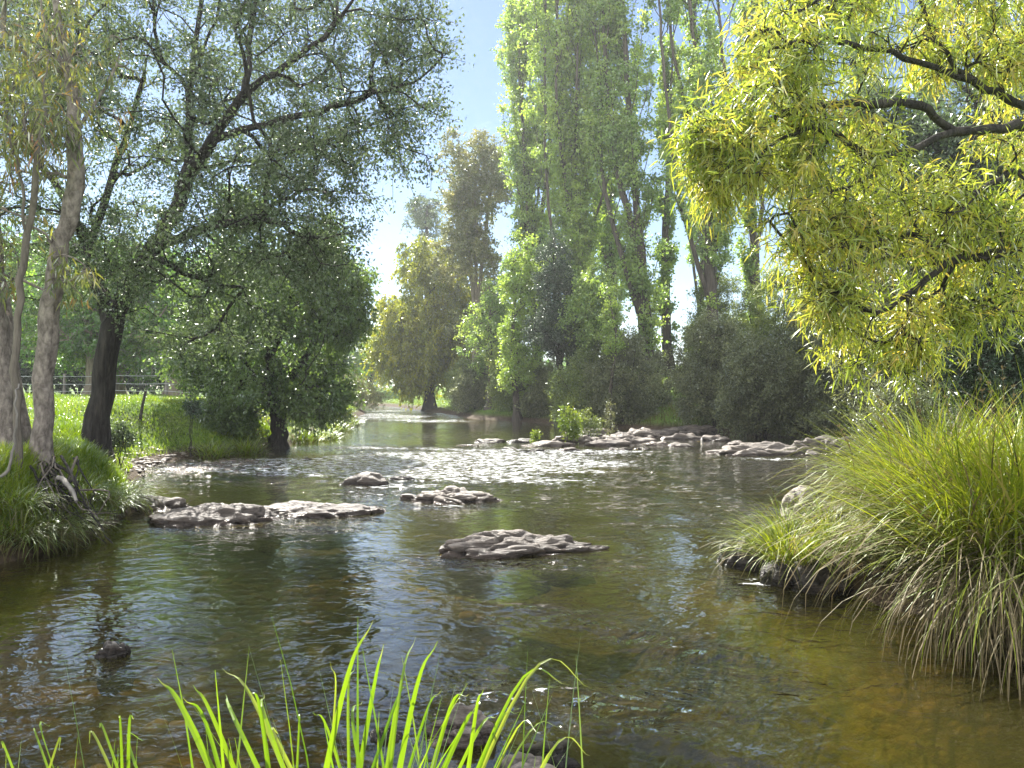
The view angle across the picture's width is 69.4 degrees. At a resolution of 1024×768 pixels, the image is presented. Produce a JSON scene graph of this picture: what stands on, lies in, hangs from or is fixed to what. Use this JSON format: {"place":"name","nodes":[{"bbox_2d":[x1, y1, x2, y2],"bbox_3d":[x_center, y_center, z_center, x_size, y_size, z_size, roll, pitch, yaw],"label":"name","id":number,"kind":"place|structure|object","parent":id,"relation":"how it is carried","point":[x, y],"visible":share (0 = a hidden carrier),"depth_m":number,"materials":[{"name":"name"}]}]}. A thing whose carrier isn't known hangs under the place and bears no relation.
{"place":"outdoors","nodes":[
{"label":"outdoors","id":0,"kind":"place"},
{"bbox_2d":[0,365,683,539],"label":"lawn grass","id":1,"kind":"structure","parent":0,"point":[69,443],"depth_m":12.73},
{"bbox_2d":[0,405,999,737],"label":"river water","id":2,"kind":"structure","parent":0,"point":[356,437],"depth_m":14.11,"materials":[{"name":"liquid"}]},
{"bbox_2d":[94,641,135,697],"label":"river rock","id":3,"kind":"object","parent":2,"relation":"in","point":[116,672],"visible":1,"depth_m":5.47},
{"bbox_2d":[129,492,189,520],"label":"river rock","id":4,"kind":"object","parent":2,"relation":"in","point":[169,503],"visible":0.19,"depth_m":12.16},
{"bbox_2d":[147,502,287,563],"bbox_3d":[-4.387,2.275,11.149,2.156,0.955,1.291,0,0,0],"label":"river rock","id":5,"kind":"object","parent":2,"relation":"in","point":[232,515],"visible":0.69,"depth_m":10.71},
{"bbox_2d":[264,500,390,550],"bbox_3d":[-3.079,2.249,11.776,2.269,0.762,1.508,0,0,0],"label":"river rock","id":6,"kind":"object","parent":2,"relation":"in","point":[292,509],"visible":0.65,"depth_m":11.46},
{"bbox_2d":[339,471,392,509],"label":"river rock","id":7,"kind":"object","parent":2,"relation":"in","point":[367,479],"visible":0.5,"depth_m":15.14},
{"bbox_2d":[365,726,402,766],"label":"river rock","id":8,"kind":"object","parent":2,"relation":"in","point":[371,751],"visible":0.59,"depth_m":4.20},
{"bbox_2d":[390,485,512,536],"bbox_3d":[-1.091,2.275,13.149,2.210,0.921,1.207,0,0,0],"label":"river rock","id":9,"kind":"object","parent":2,"relation":"in","point":[449,496],"visible":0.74,"depth_m":12.84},
{"bbox_2d":[414,703,508,767],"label":"river rock","id":10,"kind":"object","parent":2,"relation":"in","point":[463,711],"visible":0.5,"depth_m":4.18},
{"bbox_2d":[408,529,609,600],"bbox_3d":[-0.024,2.239,9.041,2.437,0.880,0.944,0,0,-17],"label":"river rock","id":11,"kind":"object","parent":2,"relation":"in","point":[490,583],"visible":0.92,"depth_m":8.81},
{"bbox_2d":[499,751,555,767],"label":"river rock","id":12,"kind":"object","parent":2,"relation":"in","point":[531,760],"visible":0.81,"depth_m":3.74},
{"bbox_2d":[520,440,575,459],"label":"shelf rock","id":13,"kind":"object","parent":2,"relation":"in","point":[546,443],"visible":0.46,"depth_m":25.12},
{"bbox_2d":[519,739,580,767],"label":"river rock","id":14,"kind":"object","parent":2,"relation":"in","point":[558,752],"visible":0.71,"depth_m":3.93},
{"bbox_2d":[548,432,598,468],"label":"shelf rock","id":15,"kind":"object","parent":2,"relation":"in","point":[584,439],"visible":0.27,"depth_m":27.03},
{"bbox_2d":[578,439,632,465],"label":"shelf rock","id":16,"kind":"object","parent":2,"relation":"in","point":[611,442],"visible":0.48,"depth_m":25.39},
{"bbox_2d":[598,432,656,462],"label":"shelf rock","id":17,"kind":"object","parent":2,"relation":"in","point":[628,436],"visible":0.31,"depth_m":27.23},
{"bbox_2d":[677,424,720,433],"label":"shelf rock","id":18,"kind":"object","parent":2,"relation":"in","point":[703,429],"visible":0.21,"depth_m":32.05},
{"bbox_2d":[715,535,773,601],"bbox_3d":[2.686,2.438,8.333,0.783,1.517,0.633,0,0,0],"label":"river rock","id":19,"kind":"object","parent":2,"relation":"in","point":[737,567],"visible":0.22,"depth_m":8.15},
{"bbox_2d":[693,441,808,491],"bbox_3d":[7.911,2.477,22.276,4.986,1.490,1.572,0,0,0],"label":"river rock","id":20,"kind":"object","parent":2,"relation":"in","point":[763,448],"visible":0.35,"depth_m":21.85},
{"bbox_2d":[754,550,792,607],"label":"river rock","id":21,"kind":"object","parent":2,"relation":"in","point":[763,599],"visible":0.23,"depth_m":7.49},
{"bbox_2d":[788,549,853,610],"bbox_3d":[3.083,2.422,7.371,0.748,1.594,0.565,0,0,-11],"label":"river rock","id":22,"kind":"object","parent":2,"relation":"in","point":[823,575],"visible":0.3,"depth_m":7.22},
{"bbox_2d":[788,435,858,483],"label":"river rock","id":23,"kind":"object","parent":2,"relation":"in","point":[805,443],"visible":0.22,"depth_m":22.02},
{"bbox_2d":[0,370,1023,767],"bbox_3d":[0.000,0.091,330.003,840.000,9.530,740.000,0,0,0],"label":"ground","id":24,"kind":"structure","parent":0,"point":[814,724],"depth_m":7.42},
{"bbox_2d":[0,48,46,445],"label":"silver bark tree","id":25,"kind":"object","parent":24,"relation":"on","point":[26,426],"visible":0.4,"depth_m":11.40,"materials":[{"name":"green plant"}]},
{"bbox_2d":[0,0,50,447],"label":"silver bark tree","id":26,"kind":"object","parent":24,"relation":"on","point":[6,410],"visible":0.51,"depth_m":10.53,"materials":[{"name":"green plant"}]},
{"bbox_2d":[1,227,65,374],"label":"paddock tree","id":27,"kind":"object","parent":24,"relation":"on","point":[26,355],"visible":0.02,"depth_m":43.26,"materials":[{"name":"green plant"}]},
{"bbox_2d":[0,498,75,563],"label":"bank tuft","id":28,"kind":"object","parent":24,"relation":"on","point":[21,531],"visible":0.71,"depth_m":8.68,"materials":[{"name":"green plant"}]},
{"bbox_2d":[0,480,80,542],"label":"bank tuft","id":29,"kind":"object","parent":24,"relation":"on","point":[34,501],"visible":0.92,"depth_m":8.83,"materials":[{"name":"green plant"}]},
{"bbox_2d":[0,508,92,560],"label":"bank tuft","id":30,"kind":"object","parent":24,"relation":"on","point":[39,534],"visible":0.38,"depth_m":8.82,"materials":[{"name":"green plant"}]},
{"bbox_2d":[2,508,98,565],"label":"bank tuft","id":31,"kind":"object","parent":24,"relation":"on","point":[58,543],"visible":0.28,"depth_m":8.94,"materials":[{"name":"green plant"}]},
{"bbox_2d":[0,43,107,477],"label":"sapling","id":32,"kind":"object","parent":24,"relation":"on","point":[39,132],"visible":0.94,"depth_m":9.54,"materials":[{"name":"plant"}]},
{"bbox_2d":[1,721,115,767],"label":"grass clump","id":33,"kind":"object","parent":24,"relation":"on","point":[41,750],"visible":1,"depth_m":1.80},
{"bbox_2d":[4,507,114,565],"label":"bank tuft","id":34,"kind":"object","parent":24,"relation":"on","point":[72,521],"visible":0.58,"depth_m":9.05,"materials":[{"name":"green plant"}]},
{"bbox_2d":[20,359,125,393],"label":"hedge bush","id":35,"kind":"object","parent":24,"relation":"on","point":[56,380],"visible":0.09,"depth_m":48.86,"materials":[{"name":"green plant"}]},
{"bbox_2d":[0,0,157,479],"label":"silver bark tree","id":36,"kind":"object","parent":24,"relation":"on","point":[56,286],"visible":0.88,"depth_m":10.10,"materials":[{"name":"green plant"}]},
{"bbox_2d":[29,455,126,543],"bbox_3d":[-5.890,1.482,9.604,2.018,1.103,0.905,0,0,31],"label":"root mass","id":37,"kind":"object","parent":36,"relation":"attached to","point":[67,469],"visible":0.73,"depth_m":9.54,"materials":[{"name":"brown plant"}]},
{"bbox_2d":[40,502,126,555],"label":"bank tuft","id":38,"kind":"object","parent":24,"relation":"on","point":[89,529],"visible":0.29,"depth_m":9.66,"materials":[{"name":"green plant"}]},
{"bbox_2d":[8,235,167,394],"bbox_3d":[-21.567,-3.535,37.727,7.891,8.888,8.225,0,0,39],"label":"paddock tree","id":39,"kind":"object","parent":24,"relation":"on","point":[29,336],"visible":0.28,"depth_m":36.07,"materials":[{"name":"green plant"}]},
{"bbox_2d":[53,470,142,522],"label":"bank tuft","id":40,"kind":"object","parent":24,"relation":"on","point":[97,493],"visible":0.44,"depth_m":10.28,"materials":[{"name":"green plant"}]},
{"bbox_2d":[55,249,170,394],"bbox_3d":[-21.268,-3.417,39.871,7.326,8.555,7.338,0,0,20],"label":"paddock tree","id":41,"kind":"object","parent":24,"relation":"on","point":[76,356],"visible":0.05,"depth_m":38.75,"materials":[{"name":"green plant"}]},
{"bbox_2d":[88,481,158,527],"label":"bank tuft","id":42,"kind":"object","parent":24,"relation":"on","point":[128,503],"visible":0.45,"depth_m":11.00,"materials":[{"name":"green plant"}]},
{"bbox_2d":[110,415,148,467],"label":"bush","id":43,"kind":"object","parent":24,"relation":"on","point":[119,435],"visible":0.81,"depth_m":14.95,"materials":[{"name":"green plant"}]},
{"bbox_2d":[75,715,208,767],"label":"grass clump","id":44,"kind":"object","parent":24,"relation":"on","point":[129,751],"visible":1,"depth_m":1.75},
{"bbox_2d":[124,362,163,394],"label":"hedge bush","id":45,"kind":"object","parent":24,"relation":"on","point":[140,386],"visible":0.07,"depth_m":51.53,"materials":[{"name":"green plant"}]},
{"bbox_2d":[79,244,258,396],"bbox_3d":[-16.789,-3.201,37.101,8.504,8.180,8.055,0,0,0],"label":"paddock tree","id":46,"kind":"object","parent":24,"relation":"on","point":[160,309],"visible":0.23,"depth_m":35.59,"materials":[{"name":"green plant"}]},
{"bbox_2d":[179,396,204,455],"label":"bush","id":47,"kind":"object","parent":24,"relation":"on","point":[191,408],"visible":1,"depth_m":20.94,"materials":[{"name":"green plant"}]},
{"bbox_2d":[81,423,318,486],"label":"gravel","id":48,"kind":"structure","parent":24,"relation":"on","point":[182,466],"depth_m":18.75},
{"bbox_2d":[179,440,242,459],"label":"bank tuft","id":49,"kind":"object","parent":24,"relation":"on","point":[212,451],"visible":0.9,"depth_m":21.27,"materials":[{"name":"green plant"}]},
{"bbox_2d":[65,651,367,767],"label":"grass clump","id":50,"kind":"object","parent":24,"relation":"on","point":[269,731],"visible":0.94,"depth_m":1.76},
{"bbox_2d":[197,387,257,436],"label":"bush","id":51,"kind":"object","parent":24,"relation":"on","point":[239,422],"visible":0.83,"depth_m":23.11,"materials":[{"name":"green plant"}]},
{"bbox_2d":[0,0,475,463],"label":"dark tree","id":52,"kind":"object","parent":24,"relation":"on","point":[129,275],"visible":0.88,"depth_m":12.82,"materials":[{"name":"green plant"}]},
{"bbox_2d":[219,436,272,457],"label":"bank tuft","id":53,"kind":"object","parent":24,"relation":"on","point":[251,449],"visible":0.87,"depth_m":22.36,"materials":[{"name":"green plant"}]},
{"bbox_2d":[0,539,529,767],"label":"bed stones","id":54,"kind":"object","parent":24,"relation":"on","point":[158,726],"visible":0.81,"depth_m":7.03,"materials":[{"name":"stone"}]},
{"bbox_2d":[143,183,387,454],"bbox_3d":[-8.060,-2.091,24.402,7.710,8.986,6.164,0,0,29],"label":"riverside tree","id":55,"kind":"object","parent":24,"relation":"on","point":[322,396],"visible":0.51,"depth_m":23.52,"materials":[{"name":"green plant"}]},
{"bbox_2d":[284,301,373,402],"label":"tree","id":56,"kind":"object","parent":24,"relation":"on","point":[358,359],"visible":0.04,"depth_m":83.14,"materials":[{"name":"green plant"}]},
{"bbox_2d":[339,370,391,413],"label":"bush","id":57,"kind":"object","parent":24,"relation":"on","point":[369,397],"visible":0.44,"depth_m":59.67,"materials":[{"name":"green plant"}]},
{"bbox_2d":[207,612,551,767],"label":"grass clump","id":58,"kind":"object","parent":24,"relation":"on","point":[360,755],"visible":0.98,"depth_m":1.75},
{"bbox_2d":[360,234,494,410],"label":"tree","id":59,"kind":"object","parent":24,"relation":"on","point":[417,347],"visible":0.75,"depth_m":61.75,"materials":[{"name":"green plant"}]},
{"bbox_2d":[401,193,455,305],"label":"tree","id":60,"kind":"object","parent":24,"relation":"on","point":[425,220],"visible":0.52,"depth_m":87.06,"materials":[{"name":"green plant"}]},
{"bbox_2d":[194,643,663,767],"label":"grass clump","id":61,"kind":"object","parent":24,"relation":"on","point":[485,756],"visible":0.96,"depth_m":1.91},
{"bbox_2d":[442,356,476,397],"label":"bank shrub","id":62,"kind":"object","parent":24,"relation":"on","point":[455,371],"visible":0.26,"depth_m":56.44,"materials":[{"name":"green plant"}]},
{"bbox_2d":[422,125,514,400],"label":"grey poplar","id":63,"kind":"object","parent":24,"relation":"on","point":[465,201],"visible":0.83,"depth_m":56.96,"materials":[{"name":"green plant"}]},
{"bbox_2d":[444,358,499,413],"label":"bank shrub","id":64,"kind":"object","parent":24,"relation":"on","point":[465,394],"visible":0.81,"depth_m":51.21,"materials":[{"name":"green plant"}]},
{"bbox_2d":[451,276,522,409],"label":"young tree","id":65,"kind":"object","parent":24,"relation":"on","point":[495,315],"visible":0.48,"depth_m":49.67,"materials":[{"name":"green plant"}]},
{"bbox_2d":[483,344,542,413],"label":"bank shrub","id":66,"kind":"object","parent":24,"relation":"on","point":[505,401],"visible":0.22,"depth_m":46.64,"materials":[{"name":"green plant"}]},
{"bbox_2d":[494,227,543,420],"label":"young poplar","id":67,"kind":"object","parent":24,"relation":"on","point":[516,365],"visible":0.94,"depth_m":43.55,"materials":[{"name":"green plant"}]},
{"bbox_2d":[490,0,568,366],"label":"tall poplar","id":68,"kind":"object","parent":24,"relation":"on","point":[521,164],"visible":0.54,"depth_m":49.19,"materials":[{"name":"green plant"}]},
{"bbox_2d":[513,356,570,417],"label":"bank shrub","id":69,"kind":"object","parent":24,"relation":"on","point":[535,401],"visible":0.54,"depth_m":43.29,"materials":[{"name":"green plant"}]},
{"bbox_2d":[521,222,591,424],"bbox_3d":[2.686,-3.189,40.104,4.508,11.306,4.779,0,0,0],"label":"dark conifer","id":70,"kind":"object","parent":24,"relation":"on","point":[556,276],"visible":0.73,"depth_m":39.42,"materials":[{"name":"green plant"}]},
{"bbox_2d":[554,403,584,476],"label":"leafy weed","id":71,"kind":"object","parent":24,"relation":"on","point":[573,430],"visible":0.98,"depth_m":26.41,"materials":[{"name":"green plant"}]},
{"bbox_2d":[504,0,657,385],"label":"tall poplar","id":72,"kind":"object","parent":24,"relation":"on","point":[571,203],"visible":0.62,"depth_m":44.39,"materials":[{"name":"green plant"}]},
{"bbox_2d":[543,343,621,426],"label":"bank shrub","id":73,"kind":"object","parent":24,"relation":"on","point":[572,393],"visible":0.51,"depth_m":37.49,"materials":[{"name":"green plant"}]},
{"bbox_2d":[571,407,603,470],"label":"leafy weed","id":74,"kind":"object","parent":24,"relation":"on","point":[586,425],"visible":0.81,"depth_m":28.40,"materials":[{"name":"green plant"}]},
{"bbox_2d":[553,252,628,360],"bbox_3d":[4.075,-2.482,38.979,4.083,8.954,4.788,0,0,0],"label":"young tree","id":75,"kind":"object","parent":24,"relation":"on","point":[589,307],"visible":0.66,"depth_m":38.09,"materials":[{"name":"green plant"}]},
{"bbox_2d":[580,35,629,332],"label":"tall poplar","id":76,"kind":"object","parent":24,"relation":"on","point":[609,257],"visible":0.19,"depth_m":52.62,"materials":[{"name":"green plant"}]},
{"bbox_2d":[595,282,628,428],"bbox_3d":[4.888,-1.212,35.955,1.628,7.538,2.149,0,0,0],"label":"young poplar","id":77,"kind":"object","parent":24,"relation":"on","point":[609,328],"visible":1,"depth_m":35.83,"materials":[{"name":"green plant"}]},
{"bbox_2d":[578,323,667,426],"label":"bank shrub","id":78,"kind":"object","parent":24,"relation":"on","point":[627,383],"visible":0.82,"depth_m":36.36,"materials":[{"name":"green plant"}]},
{"bbox_2d":[569,0,677,388],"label":"tall poplar","id":79,"kind":"object","parent":24,"relation":"on","point":[622,140],"visible":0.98,"depth_m":41.78,"materials":[{"name":"green plant"}]},
{"bbox_2d":[641,347,675,403],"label":"bank shrub","id":80,"kind":"object","parent":24,"relation":"on","point":[665,397],"visible":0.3,"depth_m":38.79,"materials":[{"name":"green plant"}]},
{"bbox_2d":[648,16,686,374],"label":"tall poplar","id":81,"kind":"object","parent":24,"relation":"on","point":[667,262],"visible":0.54,"depth_m":45.88,"materials":[{"name":"green plant"}]},
{"bbox_2d":[680,91,712,309],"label":"tall poplar","id":82,"kind":"object","parent":24,"relation":"on","point":[700,254],"visible":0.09,"depth_m":59.71,"materials":[{"name":"green plant"}]},
{"bbox_2d":[641,0,754,383],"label":"tall poplar","id":83,"kind":"object","parent":24,"relation":"on","point":[695,64],"visible":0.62,"depth_m":39.85,"materials":[{"name":"green plant"}]},
{"bbox_2d":[662,303,756,428],"bbox_3d":[8.841,-0.709,33.028,4.436,5.869,3.694,0,0,0],"label":"bank shrub","id":84,"kind":"object","parent":24,"relation":"on","point":[692,383],"visible":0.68,"depth_m":32.50,"materials":[{"name":"green plant"}]},
{"bbox_2d":[676,271,749,369],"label":"bank shrub","id":85,"kind":"object","parent":24,"relation":"on","point":[724,284],"visible":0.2,"depth_m":42.66,"materials":[{"name":"green plant"}]},
{"bbox_2d":[720,0,786,327],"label":"tall poplar","id":86,"kind":"object","parent":24,"relation":"on","point":[750,266],"visible":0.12,"depth_m":44.86,"materials":[{"name":"green plant"}]},
{"bbox_2d":[705,328,807,437],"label":"bank shrub","id":87,"kind":"object","parent":24,"relation":"on","point":[753,413],"visible":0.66,"depth_m":29.37,"materials":[{"name":"green plant"}]},
{"bbox_2d":[723,256,799,352],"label":"bank shrub","id":88,"kind":"object","parent":24,"relation":"on","point":[767,323],"visible":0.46,"depth_m":40.39,"materials":[{"name":"green plant"}]},
{"bbox_2d":[695,486,887,594],"bbox_3d":[2.764,1.548,7.382,1.950,1.058,1.942,0,0,0],"label":"grass tussock","id":89,"kind":"object","parent":24,"relation":"on","point":[766,541],"depth_m":7.37,"materials":[{"name":"plant"}]},
{"bbox_2d":[747,295,845,439],"bbox_3d":[11.530,-0.755,28.912,4.699,6.387,3.732,0,0,0],"label":"bank shrub","id":90,"kind":"object","parent":24,"relation":"on","point":[783,378],"visible":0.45,"depth_m":28.41,"materials":[{"name":"green plant"}]},
{"bbox_2d":[760,485,849,538],"bbox_3d":[4.273,2.417,10.634,1.552,1.942,0.854,0,0,0],"label":"river rock","id":91,"kind":"object","parent":24,"relation":"on","point":[785,499],"visible":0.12,"depth_m":10.51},
{"bbox_2d":[613,374,1021,599],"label":"bank grass","id":92,"kind":"structure","parent":24,"relation":"on","point":[664,420],"depth_m":29.16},
{"bbox_2d":[723,470,914,582],"bbox_3d":[3.361,1.528,7.896,2.049,1.146,2.036,0,0,32],"label":"grass tussock","id":93,"kind":"object","parent":24,"relation":"on","point":[820,513],"depth_m":7.73,"materials":[{"name":"plant"}]},
{"bbox_2d":[642,0,1023,416],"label":"yellow leaved tree","id":94,"kind":"object","parent":24,"relation":"on","point":[714,162],"visible":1,"depth_m":6.79,"materials":[{"name":"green plant"}]},
{"bbox_2d":[793,318,889,437],"bbox_3d":[12.396,-0.603,27.035,4.180,6.181,3.611,0,0,0],"label":"bank shrub","id":95,"kind":"object","parent":24,"relation":"on","point":[821,396],"visible":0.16,"depth_m":26.60,"materials":[{"name":"green plant"}]},
{"bbox_2d":[786,67,933,452],"bbox_3d":[10.362,-3.580,22.003,4.609,11.554,5.654,0,0,0],"label":"tree","id":96,"kind":"object","parent":24,"relation":"on","point":[879,113],"visible":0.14,"depth_m":21.25,"materials":[{"name":"green plant"}]},
{"bbox_2d":[830,0,897,237],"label":"tall poplar","id":97,"kind":"object","parent":24,"relation":"on","point":[853,37],"visible":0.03,"depth_m":43.42,"materials":[{"name":"green plant"}]},
{"bbox_2d":[745,375,1023,666],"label":"grass tussock","id":98,"kind":"object","parent":24,"relation":"on","point":[987,545],"depth_m":5.82,"materials":[{"name":"plant"}]},
{"bbox_2d":[759,371,1022,590],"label":"grass tussock","id":99,"kind":"object","parent":24,"relation":"on","point":[882,431],"depth_m":7.66,"materials":[{"name":"plant"}]},
{"bbox_2d":[837,366,962,464],"bbox_3d":[4.950,0.791,9.629,1.714,2.138,1.265,0,0,-21],"label":"silver bush","id":100,"kind":"object","parent":24,"relation":"on","point":[923,398],"visible":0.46,"depth_m":9.45,"materials":[{"name":"green plant"}]},
{"bbox_2d":[787,419,1018,596],"bbox_3d":[3.979,1.083,7.112,2.774,1.534,2.892,0,0,0],"label":"grass tussock","id":101,"kind":"object","parent":24,"relation":"on","point":[868,501],"depth_m":6.98,"materials":[{"name":"plant"}]},
{"bbox_2d":[811,213,997,446],"bbox_3d":[8.689,-0.930,15.839,4.682,5.748,4.022,0,0,0],"label":"dark shrub","id":102,"kind":"object","parent":24,"relation":"on","point":[886,303],"visible":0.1,"depth_m":15.60,"materials":[{"name":"green plant"}]},
{"bbox_2d":[810,517,1023,759],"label":"grass tussock","id":103,"kind":"object","parent":24,"relation":"on","point":[1007,626],"depth_m":5.36,"materials":[{"name":"plant"}]},
{"bbox_2d":[810,356,1023,643],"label":"grass tussock","id":104,"kind":"object","parent":24,"relation":"on","point":[1007,454],"depth_m":6.44,"materials":[{"name":"plant"}]},
{"bbox_2d":[895,0,954,182],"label":"tall poplar","id":105,"kind":"object","parent":24,"relation":"on","point":[920,93],"visible":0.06,"depth_m":47.89,"materials":[{"name":"green plant"}]},
{"bbox_2d":[853,365,1022,462],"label":"grass tussock","id":106,"kind":"object","parent":24,"relation":"on","point":[1001,407],"depth_m":8.16,"materials":[{"name":"plant"}]},
{"bbox_2d":[879,6,1023,430],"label":"tree","id":107,"kind":"object","parent":24,"relation":"on","point":[926,129],"visible":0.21,"depth_m":19.30,"materials":[{"name":"green plant"}]},
{"bbox_2d":[879,437,1023,681],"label":"grass tussock","id":108,"kind":"object","parent":24,"relation":"on","point":[986,601],"depth_m":5.43,"materials":[{"name":"green grass blades"},{"name":"dry grass"}]},
{"bbox_2d":[912,220,1023,433],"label":"dark shrub","id":109,"kind":"object","parent":24,"relation":"on","point":[990,361],"visible":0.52,"depth_m":12.74,"materials":[{"name":"green plant"}]},
{"bbox_2d":[0,0,1023,387],"label":"sky","id":110,"kind":"structure","parent":0,"point":[477,90],"materials":[{"name":"blue"}]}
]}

